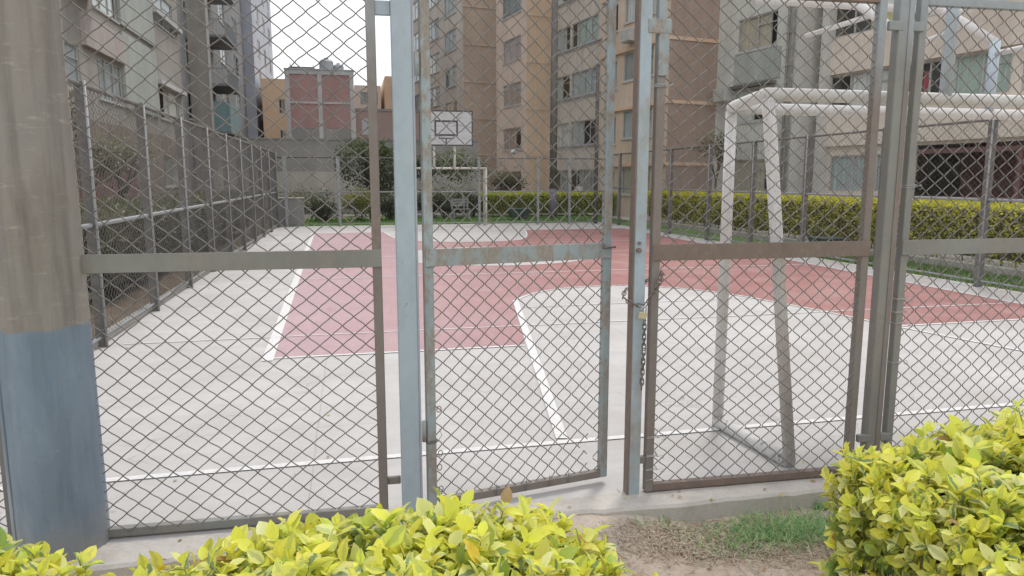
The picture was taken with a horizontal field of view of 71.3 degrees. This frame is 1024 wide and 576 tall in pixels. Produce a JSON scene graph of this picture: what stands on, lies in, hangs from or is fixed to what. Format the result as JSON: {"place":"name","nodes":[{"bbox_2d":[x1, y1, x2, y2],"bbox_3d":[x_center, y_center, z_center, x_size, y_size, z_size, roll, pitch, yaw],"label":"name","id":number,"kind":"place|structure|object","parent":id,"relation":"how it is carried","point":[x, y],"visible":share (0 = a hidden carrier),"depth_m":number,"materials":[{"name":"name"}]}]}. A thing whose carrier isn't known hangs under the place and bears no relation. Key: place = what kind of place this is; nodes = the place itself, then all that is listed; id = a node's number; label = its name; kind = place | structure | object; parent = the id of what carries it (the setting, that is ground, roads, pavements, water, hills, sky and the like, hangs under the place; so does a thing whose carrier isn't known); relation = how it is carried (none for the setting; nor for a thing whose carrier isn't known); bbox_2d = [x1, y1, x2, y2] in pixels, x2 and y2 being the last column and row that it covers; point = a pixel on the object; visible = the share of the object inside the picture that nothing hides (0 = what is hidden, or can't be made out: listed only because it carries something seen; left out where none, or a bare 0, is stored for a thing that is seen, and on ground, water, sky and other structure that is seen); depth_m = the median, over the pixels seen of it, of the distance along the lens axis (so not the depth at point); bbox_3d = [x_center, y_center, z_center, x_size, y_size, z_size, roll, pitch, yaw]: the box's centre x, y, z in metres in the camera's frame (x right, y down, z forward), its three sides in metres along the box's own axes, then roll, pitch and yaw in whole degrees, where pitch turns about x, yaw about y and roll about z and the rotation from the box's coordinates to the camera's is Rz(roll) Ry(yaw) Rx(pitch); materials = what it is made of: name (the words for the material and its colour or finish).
{"place":"outdoors","nodes":[
{"label":"outdoors","id":0,"kind":"place"},
{"bbox_2d":[60,0,188,197],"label":"apartment building","id":1,"kind":"structure","parent":0,"point":[103,57],"depth_m":25.64,"materials":[{"name":"paint"}]},
{"bbox_2d":[64,40,79,89],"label":"window","id":2,"kind":"structure","parent":1,"relation":"in","point":[70,57],"depth_m":20.64,"materials":[{"name":"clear glass"}]},
{"bbox_2d":[92,0,119,24],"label":"window","id":3,"kind":"structure","parent":1,"relation":"in","point":[107,3],"depth_m":23.75,"materials":[{"name":"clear glass"}]},
{"bbox_2d":[97,56,124,107],"bbox_3d":[-13.598,-6.846,23.694,0.650,1.500,2.620,-2,9,-13],"label":"window","id":4,"kind":"structure","parent":1,"relation":"in","point":[105,80],"depth_m":23.90,"materials":[{"name":"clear glass"}]},
{"bbox_2d":[153,0,174,37],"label":"window","id":5,"kind":"structure","parent":1,"relation":"in","point":[162,5],"depth_m":31.23,"materials":[{"name":"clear glass"}]},
{"bbox_2d":[159,87,177,122],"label":"window","id":6,"kind":"structure","parent":1,"relation":"in","point":[170,109],"depth_m":32.15,"materials":[{"name":"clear glass"}]},
{"bbox_2d":[164,155,178,187],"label":"window","id":7,"kind":"structure","parent":1,"relation":"in","point":[171,175],"depth_m":31.82,"materials":[{"name":"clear glass"}]},
{"bbox_2d":[88,216,273,337],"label":"ground","id":8,"kind":"structure","parent":0,"point":[118,303],"depth_m":11.22,"materials":[{"name":"concrete"}]},
{"bbox_2d":[74,142,138,202],"bbox_3d":[-10.190,-2.131,16.843,0.320,2.540,9.100,-2,9,-13],"label":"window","id":9,"kind":"structure","parent":8,"relation":"on","point":[115,189],"depth_m":18.47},
{"bbox_2d":[74,128,173,199],"bbox_3d":[-8.608,-2.101,15.856,1.865,2.787,2.008,2,9,14],"label":"tree","id":10,"kind":"object","parent":8,"relation":"on","point":[118,163],"visible":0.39,"depth_m":15.52,"materials":[{"name":"green plant"}]},
{"bbox_2d":[79,190,250,295],"bbox_3d":[-7.591,-1.562,16.564,1.572,1.406,14.576,-2,9,-13],"label":"hedge","id":11,"kind":"object","parent":8,"relation":"on","point":[124,232],"visible":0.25,"depth_m":11.76,"materials":[{"name":"green plant"}]},
{"bbox_2d":[283,66,354,138],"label":"brick building","id":12,"kind":"structure","parent":8,"relation":"on","point":[332,83],"depth_m":42.38,"materials":[{"name":"red brick"}]},
{"bbox_2d":[319,58,333,68],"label":"water tank","id":13,"kind":"object","parent":12,"relation":"on","point":[327,63],"visible":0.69,"depth_m":42.95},
{"bbox_2d":[355,108,418,138],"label":"brick wall","id":14,"kind":"structure","parent":8,"relation":"on","point":[385,124],"depth_m":44.28,"materials":[{"name":"brick"}]},
{"bbox_2d":[416,153,456,183],"bbox_3d":[-3.645,-4.496,31.176,2.575,2.908,1.672,-2,9,-13],"label":"tree","id":15,"kind":"object","parent":8,"relation":"on","point":[434,171],"visible":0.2,"depth_m":30.84,"materials":[{"name":"green plant"}]},
{"bbox_2d":[60,475,857,575],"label":"front kerb","id":16,"kind":"structure","parent":8,"relation":"on","point":[696,504],"depth_m":3.57,"materials":[{"name":"concrete"}]},
{"bbox_2d":[617,0,652,497],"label":"fence post","id":17,"kind":"object","parent":16,"relation":"on","point":[639,175],"visible":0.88,"depth_m":3.46,"materials":[{"name":"metal"}]},
{"bbox_2d":[622,270,664,390],"bbox_3d":[0.644,0.209,3.548,0.220,0.594,0.135,-2,9,-13],"label":"chain","id":18,"kind":"object","parent":17,"relation":"hanging from","point":[661,274],"visible":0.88,"depth_m":3.50,"materials":[{"name":"metal"}]},
{"bbox_2d":[640,0,904,491],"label":"chain link fence","id":19,"kind":"object","parent":16,"relation":"on","point":[660,25],"visible":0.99,"depth_m":3.60,"materials":[{"name":"grey metal"}]},
{"bbox_2d":[860,0,915,451],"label":"fence post","id":20,"kind":"object","parent":16,"relation":"on","point":[891,177],"visible":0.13,"depth_m":3.70,"materials":[{"name":"grey metal"}]},
{"bbox_2d":[880,0,1023,452],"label":"chain link fence","id":21,"kind":"object","parent":16,"relation":"on","point":[906,247],"visible":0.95,"depth_m":3.77,"materials":[{"name":"grey metal"}]},
{"bbox_2d":[496,0,551,195],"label":"apartment building","id":22,"kind":"structure","parent":8,"relation":"on","point":[509,93],"depth_m":40.62,"materials":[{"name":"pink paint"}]},
{"bbox_2d":[502,127,520,151],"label":"window","id":23,"kind":"structure","parent":22,"relation":"in","point":[510,145],"depth_m":42.56,"materials":[{"name":"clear glass"}]},
{"bbox_2d":[502,81,520,108],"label":"window","id":24,"kind":"structure","parent":22,"relation":"in","point":[509,93],"depth_m":41.82,"materials":[{"name":"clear glass"}]},
{"bbox_2d":[502,35,521,65],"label":"window","id":25,"kind":"structure","parent":22,"relation":"in","point":[509,57],"depth_m":41.55,"materials":[{"name":"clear glass"}]},
{"bbox_2d":[502,0,521,21],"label":"window","id":26,"kind":"structure","parent":22,"relation":"in","point":[509,4],"depth_m":41.35,"materials":[{"name":"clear glass"}]},
{"bbox_2d":[557,0,602,190],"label":"apartment building","id":27,"kind":"structure","parent":8,"relation":"on","point":[576,77],"depth_m":37.81,"materials":[{"name":"beige paint"}]},
{"bbox_2d":[558,75,569,102],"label":"window","id":28,"kind":"structure","parent":27,"relation":"in","point":[562,94],"depth_m":39.80,"materials":[{"name":"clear glass"}]},
{"bbox_2d":[557,123,572,148],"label":"window","id":29,"kind":"structure","parent":27,"relation":"in","point":[561,130],"depth_m":39.68,"materials":[{"name":"clear glass"}]},
{"bbox_2d":[558,26,576,55],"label":"window","id":30,"kind":"structure","parent":27,"relation":"in","point":[566,33],"depth_m":38.98,"materials":[{"name":"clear glass"}]},
{"bbox_2d":[557,170,578,190],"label":"window","id":31,"kind":"structure","parent":27,"relation":"in","point":[565,173],"depth_m":39.91,"materials":[{"name":"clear glass"}]},
{"bbox_2d":[571,169,593,190],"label":"window","id":32,"kind":"structure","parent":27,"relation":"in","point":[591,182],"depth_m":37.63,"materials":[{"name":"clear glass"}]},
{"bbox_2d":[570,119,594,147],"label":"window","id":33,"kind":"structure","parent":27,"relation":"in","point":[584,138],"depth_m":37.99,"materials":[{"name":"clear glass"}]},
{"bbox_2d":[570,67,595,99],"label":"window","id":34,"kind":"structure","parent":27,"relation":"in","point":[577,78],"depth_m":37.14,"materials":[{"name":"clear glass"}]},
{"bbox_2d":[570,14,598,50],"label":"window","id":35,"kind":"structure","parent":27,"relation":"in","point":[591,25],"depth_m":36.60,"materials":[{"name":"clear glass"}]},
{"bbox_2d":[598,0,777,219],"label":"apartment building","id":36,"kind":"structure","parent":8,"relation":"on","point":[625,26],"depth_m":28.57,"materials":[{"name":"beige paint"}]},
{"bbox_2d":[621,167,649,195],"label":"window","id":37,"kind":"structure","parent":36,"relation":"in","point":[624,192],"depth_m":31.10,"materials":[{"name":"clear glass"}]},
{"bbox_2d":[620,107,651,139],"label":"window","id":38,"kind":"structure","parent":36,"relation":"in","point":[627,115],"depth_m":30.75,"materials":[{"name":"clear glass"}]},
{"bbox_2d":[622,45,653,83],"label":"window","id":39,"kind":"structure","parent":36,"relation":"in","point":[629,57],"depth_m":30.40,"materials":[{"name":"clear glass"}]},
{"bbox_2d":[623,0,655,25],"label":"window","id":40,"kind":"structure","parent":36,"relation":"in","point":[630,4],"depth_m":30.10,"materials":[{"name":"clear glass"}]},
{"bbox_2d":[176,0,247,193],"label":"apartment building","id":41,"kind":"structure","parent":0,"point":[197,68],"depth_m":42.24,"materials":[{"name":"grey concrete"}]},
{"bbox_2d":[241,0,273,137],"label":"apartment building","id":42,"kind":"structure","parent":0,"point":[257,39],"depth_m":61.81,"materials":[{"name":"white concrete"}]},
{"bbox_2d":[261,78,287,137],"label":"apartment building","id":43,"kind":"structure","parent":0,"point":[272,93],"depth_m":61.43,"materials":[{"name":"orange paint"}]},
{"bbox_2d":[270,0,390,85],"label":"sky","id":44,"kind":"structure","parent":0,"point":[382,23],"materials":[{"name":"white"}]},
{"bbox_2d":[354,85,380,136],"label":"apartment building","id":45,"kind":"structure","parent":0,"point":[359,102],"depth_m":64.89,"materials":[{"name":"paint"}]},
{"bbox_2d":[381,76,391,108],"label":"apartment building","id":46,"kind":"structure","parent":0,"point":[386,94],"depth_m":63.42,"materials":[{"name":"orange paint"}]},
{"bbox_2d":[413,0,496,192],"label":"apartment building","id":47,"kind":"structure","parent":0,"point":[455,54],"depth_m":48.51,"materials":[{"name":"beige paint"}]},
{"bbox_2d":[429,18,438,42],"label":"window","id":48,"kind":"structure","parent":47,"relation":"in","point":[434,32],"depth_m":53.13,"materials":[{"name":"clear glass"}]},
{"bbox_2d":[430,52,447,75],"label":"window","id":49,"kind":"structure","parent":47,"relation":"in","point":[435,69],"depth_m":53.49,"materials":[{"name":"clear glass"}]},
{"bbox_2d":[431,85,447,107],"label":"window","id":50,"kind":"structure","parent":47,"relation":"in","point":[436,91],"depth_m":53.53,"materials":[{"name":"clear glass"}]},
{"bbox_2d":[443,0,455,19],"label":"window","id":51,"kind":"structure","parent":47,"relation":"in","point":[449,5],"depth_m":49.47,"materials":[{"name":"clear glass"}]},
{"bbox_2d":[444,65,456,89],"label":"window","id":52,"kind":"structure","parent":47,"relation":"in","point":[453,71],"depth_m":49.87,"materials":[{"name":"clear glass"}]},
{"bbox_2d":[445,28,456,54],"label":"window","id":53,"kind":"structure","parent":47,"relation":"in","point":[452,34],"depth_m":49.80,"materials":[{"name":"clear glass"}]},
{"bbox_2d":[0,222,1023,553],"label":"court slab","id":54,"kind":"structure","parent":0,"point":[612,482],"depth_m":5.37,"materials":[{"name":"concrete"}]},
{"bbox_2d":[0,426,11,535],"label":"chain link fence","id":55,"kind":"object","parent":54,"relation":"on","point":[5,494],"visible":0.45,"depth_m":3.09,"materials":[{"name":"grey metal"}]},
{"bbox_2d":[0,0,109,560],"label":"pole","id":56,"kind":"object","parent":54,"relation":"on","point":[52,448],"visible":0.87,"depth_m":2.88,"materials":[{"name":"paint"}]},
{"bbox_2d":[68,78,279,346],"bbox_3d":[-5.477,-1.633,13.408,0.109,2.590,21.855,-2,9,-13],"label":"perimeter fence","id":57,"kind":"object","parent":54,"relation":"on","point":[92,224],"visible":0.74,"depth_m":9.40,"materials":[{"name":"metal"}]},
{"bbox_2d":[93,226,276,349],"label":"kerb","id":58,"kind":"structure","parent":54,"relation":"on","point":[120,329],"depth_m":8.44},
{"bbox_2d":[60,0,400,537],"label":"chain link fence","id":59,"kind":"object","parent":54,"relation":"on","point":[222,261],"visible":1,"depth_m":3.15,"materials":[{"name":"grey metal"}]},
{"bbox_2d":[390,0,422,512],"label":"fence post","id":60,"kind":"object","parent":54,"relation":"on","point":[403,110],"visible":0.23,"depth_m":3.23,"materials":[{"name":"metal"}]},
{"bbox_2d":[414,0,616,506],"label":"gate leaf","id":61,"kind":"object","parent":60,"relation":"attached to","point":[432,258],"visible":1,"depth_m":3.43,"materials":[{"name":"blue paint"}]},
{"bbox_2d":[276,156,602,226],"bbox_3d":[-2.180,-3.314,24.910,11.605,2.450,0.104,-1,9,-9],"label":"perimeter fence","id":62,"kind":"object","parent":54,"relation":"on","point":[340,223],"visible":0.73,"depth_m":24.90,"materials":[{"name":"metal"}]},
{"bbox_2d":[416,110,487,224],"bbox_3d":[-2.318,-4.105,24.650,2.918,3.907,0.571,-2,9,-13],"label":"football goal","id":63,"kind":"object","parent":54,"relation":"on","point":[455,126],"visible":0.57,"depth_m":24.27,"materials":[{"name":"beige paint"}]},
{"bbox_2d":[0,228,1023,490],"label":"court markings","id":64,"kind":"object","parent":54,"relation":"on","point":[540,374],"visible":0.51,"depth_m":5.53,"materials":[{"name":"paint"}]},
{"bbox_2d":[593,61,600,223],"bbox_3d":[3.049,-5.184,25.729,0.193,5.760,0.193,-2,9,-13],"label":"slim pole","id":65,"kind":"object","parent":54,"relation":"on","point":[597,135],"visible":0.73,"depth_m":25.66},
{"bbox_2d":[274,228,1023,356],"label":"court red paint","id":66,"kind":"object","parent":54,"relation":"on","point":[619,260],"visible":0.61,"depth_m":10.28,"materials":[{"name":"paint"}]},
{"bbox_2d":[418,247,574,264],"bbox_3d":[-0.346,-0.704,15.213,4.160,0.001,3.700,-2,9,-13],"label":"court centre circle","id":67,"kind":"object","parent":66,"relation":"on","point":[420,257],"visible":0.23,"depth_m":13.83,"materials":[{"name":"paint"}]},
{"bbox_2d":[612,119,1023,288],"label":"perimeter fence","id":68,"kind":"object","parent":54,"relation":"on","point":[986,199],"visible":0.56,"depth_m":14.09,"materials":[{"name":"metal"}]},
{"bbox_2d":[712,0,1023,467],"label":"football goal","id":69,"kind":"object","parent":54,"relation":"on","point":[753,103],"visible":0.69,"depth_m":4.14,"materials":[{"name":"white paint"}]},
{"bbox_2d":[304,215,1023,291],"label":"lawn","id":70,"kind":"structure","parent":0,"point":[734,238],"depth_m":21.89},
{"bbox_2d":[278,197,304,226],"bbox_3d":[-7.645,-2.628,24.790,0.880,1.030,0.630,-2,9,-13],"label":"concrete box","id":71,"kind":"object","parent":70,"relation":"on","point":[294,202],"visible":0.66,"depth_m":24.52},
{"bbox_2d":[304,188,342,221],"bbox_3d":[-7.222,-3.225,27.489,1.470,1.410,1.341,2,9,13],"label":"shrub","id":72,"kind":"object","parent":70,"relation":"on","point":[319,213],"visible":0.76,"depth_m":27.30,"materials":[{"name":"green plant"}]},
{"bbox_2d":[341,186,370,221],"bbox_3d":[-5.816,-3.224,27.429,1.544,1.388,1.339,-2,9,-13],"label":"shrub","id":73,"kind":"object","parent":70,"relation":"on","point":[358,203],"visible":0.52,"depth_m":27.35,"materials":[{"name":"green plant"}]},
{"bbox_2d":[330,137,393,218],"bbox_3d":[-5.591,-4.311,28.415,3.209,3.377,2.787,-2,9,-13],"label":"tree","id":74,"kind":"object","parent":70,"relation":"on","point":[385,151],"visible":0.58,"depth_m":28.03,"materials":[{"name":"green plant"}]},
{"bbox_2d":[380,189,394,220],"bbox_3d":[-4.740,-3.263,27.863,1.382,1.333,1.148,-2,9,-13],"label":"shrub","id":75,"kind":"object","parent":70,"relation":"on","point":[389,209],"visible":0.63,"depth_m":27.66,"materials":[{"name":"green plant"}]},
{"bbox_2d":[417,182,474,217],"bbox_3d":[-2.883,-3.682,30.029,2.872,1.543,1.983,-2,9,-13],"label":"shrub","id":76,"kind":"object","parent":70,"relation":"on","point":[443,206],"visible":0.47,"depth_m":29.73,"materials":[{"name":"green plant"}]},
{"bbox_2d":[280,215,628,226],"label":"grass","id":77,"kind":"structure","parent":70,"relation":"on","point":[543,218],"depth_m":27.65,"materials":[{"name":"green plant"}]},
{"bbox_2d":[450,198,469,218],"bbox_3d":[-2.066,-3.187,28.725,0.760,0.850,0.445,-3,9,-18],"label":"bench","id":78,"kind":"object","parent":70,"relation":"on","point":[455,202],"visible":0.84,"depth_m":28.82,"materials":[{"name":"concrete"}]},
{"bbox_2d":[439,146,493,216],"bbox_3d":[-1.873,-4.292,29.285,2.330,3.071,1.773,-2,9,-13],"label":"tree","id":79,"kind":"object","parent":70,"relation":"on","point":[447,171],"visible":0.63,"depth_m":28.86,"materials":[{"name":"green plant"}]},
{"bbox_2d":[455,187,482,216],"bbox_3d":[-1.766,-3.677,30.759,1.614,1.319,1.716,-2,9,-13],"label":"shrub","id":80,"kind":"object","parent":70,"relation":"on","point":[475,210],"visible":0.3,"depth_m":30.60,"materials":[{"name":"green plant"}]},
{"bbox_2d":[475,165,527,215],"bbox_3d":[-0.423,-4.591,33.435,2.678,2.414,1.905,-2,9,-13],"label":"tree","id":81,"kind":"object","parent":70,"relation":"on","point":[495,181],"visible":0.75,"depth_m":33.14,"materials":[{"name":"green plant"}]},
{"bbox_2d":[505,205,536,219],"bbox_3d":[0.365,-3.013,28.465,1.154,0.579,0.600,-3,9,-18],"label":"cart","id":82,"kind":"object","parent":70,"relation":"on","point":[524,214],"visible":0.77,"depth_m":28.25,"materials":[{"name":"green metal"}]},
{"bbox_2d":[476,190,617,215],"bbox_3d":[1.565,-3.769,31.673,6.417,1.177,1.488,-2,9,-13],"label":"hedge","id":83,"kind":"object","parent":70,"relation":"on","point":[502,205],"visible":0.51,"depth_m":31.13,"materials":[{"name":"green plant"}]},
{"bbox_2d":[549,0,557,217],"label":"light pole","id":84,"kind":"object","parent":70,"relation":"on","point":[553,101],"visible":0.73,"depth_m":28.83,"materials":[{"name":"metal"}]},
{"bbox_2d":[807,230,847,241],"bbox_3d":[6.973,-0.982,15.931,0.600,0.579,0.781,-1,9,-9],"label":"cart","id":85,"kind":"object","parent":70,"relation":"on","point":[826,239],"visible":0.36,"depth_m":15.74,"materials":[{"name":"green metal"}]},
{"bbox_2d":[816,255,1023,291],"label":"grass","id":86,"kind":"structure","parent":70,"relation":"on","point":[925,267],"depth_m":12.20,"materials":[{"name":"green plant"}]},
{"bbox_2d":[304,213,1023,268],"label":"path","id":87,"kind":"structure","parent":0,"point":[790,235],"depth_m":23.41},
{"bbox_2d":[211,137,478,214],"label":"boundary wall","id":88,"kind":"structure","parent":87,"relation":"on","point":[311,146],"depth_m":33.36,"materials":[{"name":"grey concrete"}]},
{"bbox_2d":[693,130,744,188],"bbox_3d":[7.642,-4.147,26.697,1.914,3.562,1.570,-2,9,-13],"label":"tree","id":89,"kind":"object","parent":87,"relation":"on","point":[718,154],"visible":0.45,"depth_m":26.44,"materials":[{"name":"green plant"}]},
{"bbox_2d":[629,218,1023,278],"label":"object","id":90,"kind":"structure","parent":87,"relation":"on","point":[1011,270],"depth_m":13.59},
{"bbox_2d":[647,190,1023,267],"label":"hedge","id":91,"kind":"object","parent":87,"relation":"on","point":[914,220],"visible":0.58,"depth_m":16.30,"materials":[{"name":"green plant"}]},
{"bbox_2d":[514,505,905,575],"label":"earth strip","id":92,"kind":"object","parent":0,"point":[592,521],"visible":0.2,"depth_m":3.21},
{"bbox_2d":[0,486,657,575],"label":"hedge","id":93,"kind":"object","parent":92,"relation":"on","point":[450,536],"visible":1,"depth_m":1.91,"materials":[{"name":"green plant"}]},
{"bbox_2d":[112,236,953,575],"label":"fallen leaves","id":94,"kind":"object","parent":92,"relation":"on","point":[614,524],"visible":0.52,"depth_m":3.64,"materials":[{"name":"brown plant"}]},
{"bbox_2d":[567,507,846,575],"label":"dry straw","id":95,"kind":"object","parent":92,"relation":"on","point":[683,541],"visible":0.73,"depth_m":3.31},
{"bbox_2d":[632,498,866,569],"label":"grass","id":96,"kind":"structure","parent":92,"relation":"on","point":[803,525],"depth_m":3.44,"materials":[{"name":"green plant"}]},
{"bbox_2d":[806,398,1023,575],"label":"hedge","id":97,"kind":"object","parent":92,"relation":"on","point":[952,504],"visible":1,"depth_m":2.30,"materials":[{"name":"green plant"}]},
{"bbox_2d":[712,0,822,200],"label":"apartment building","id":98,"kind":"structure","parent":0,"point":[754,53],"depth_m":26.22,"materials":[{"name":"grey paint"}]},
{"bbox_2d":[734,159,766,191],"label":"window","id":99,"kind":"structure","parent":98,"relation":"in","point":[759,173],"depth_m":27.45,"materials":[{"name":"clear glass"}]},
{"bbox_2d":[736,85,773,124],"bbox_3d":[9.319,-6.892,26.920,0.650,1.400,2.220,-4,9,-22],"label":"window","id":100,"kind":"structure","parent":98,"relation":"in","point":[752,118],"depth_m":27.29,"materials":[{"name":"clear glass"}]},
{"bbox_2d":[735,9,778,55],"bbox_3d":[9.319,-9.483,26.525,0.650,1.400,2.220,-4,9,-22],"label":"window","id":101,"kind":"structure","parent":98,"relation":"in","point":[746,27],"depth_m":26.48,"materials":[{"name":"beige glass"}]},
{"bbox_2d":[812,0,1023,210],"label":"apartment building","id":102,"kind":"structure","parent":0,"point":[843,39],"depth_m":22.46,"materials":[{"name":"beige paint"}]},
{"bbox_2d":[829,154,880,191],"bbox_3d":[11.703,-3.814,23.707,0.082,1.200,2.850,-4,9,-22],"label":"window","id":103,"kind":"structure","parent":102,"relation":"in","point":[858,177],"depth_m":24.29,"materials":[{"name":"grey glass"}]},
{"bbox_2d":[837,9,892,37],"bbox_3d":[11.803,-8.940,23.329,0.570,1.350,2.740,-4,9,-22],"label":"window","id":104,"kind":"structure","parent":102,"relation":"in","point":[852,30],"depth_m":24.07,"materials":[{"name":"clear glass"}]},
{"bbox_2d":[833,68,910,105],"bbox_3d":[11.803,-6.548,23.693,0.570,1.350,2.740,-4,9,-22],"label":"window","id":105,"kind":"structure","parent":102,"relation":"in","point":[849,79],"depth_m":23.68,"materials":[{"name":"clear glass"}]},
{"bbox_2d":[921,52,1012,93],"bbox_3d":[13.057,-6.095,20.723,0.570,1.350,3.240,-4,9,-22],"label":"window","id":106,"kind":"structure","parent":102,"relation":"in","point":[967,60],"depth_m":20.28,"materials":[{"name":"grey glass"}]},
{"bbox_3d":[-7.979,-0.249,11.361,1.800,0.370,5.500,-2,9,-13],"label":"garden terrace","id":107,"kind":"object","parent":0,"visible":0},
{"bbox_2d":[68,84,102,177],"bbox_3d":[-7.173,-1.637,11.032,1.776,3.324,1.843,-2,9,-13],"label":"tree","id":108,"kind":"object","parent":107,"relation":"on","point":[75,125],"visible":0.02,"depth_m":11.18,"materials":[{"name":"green plant"}]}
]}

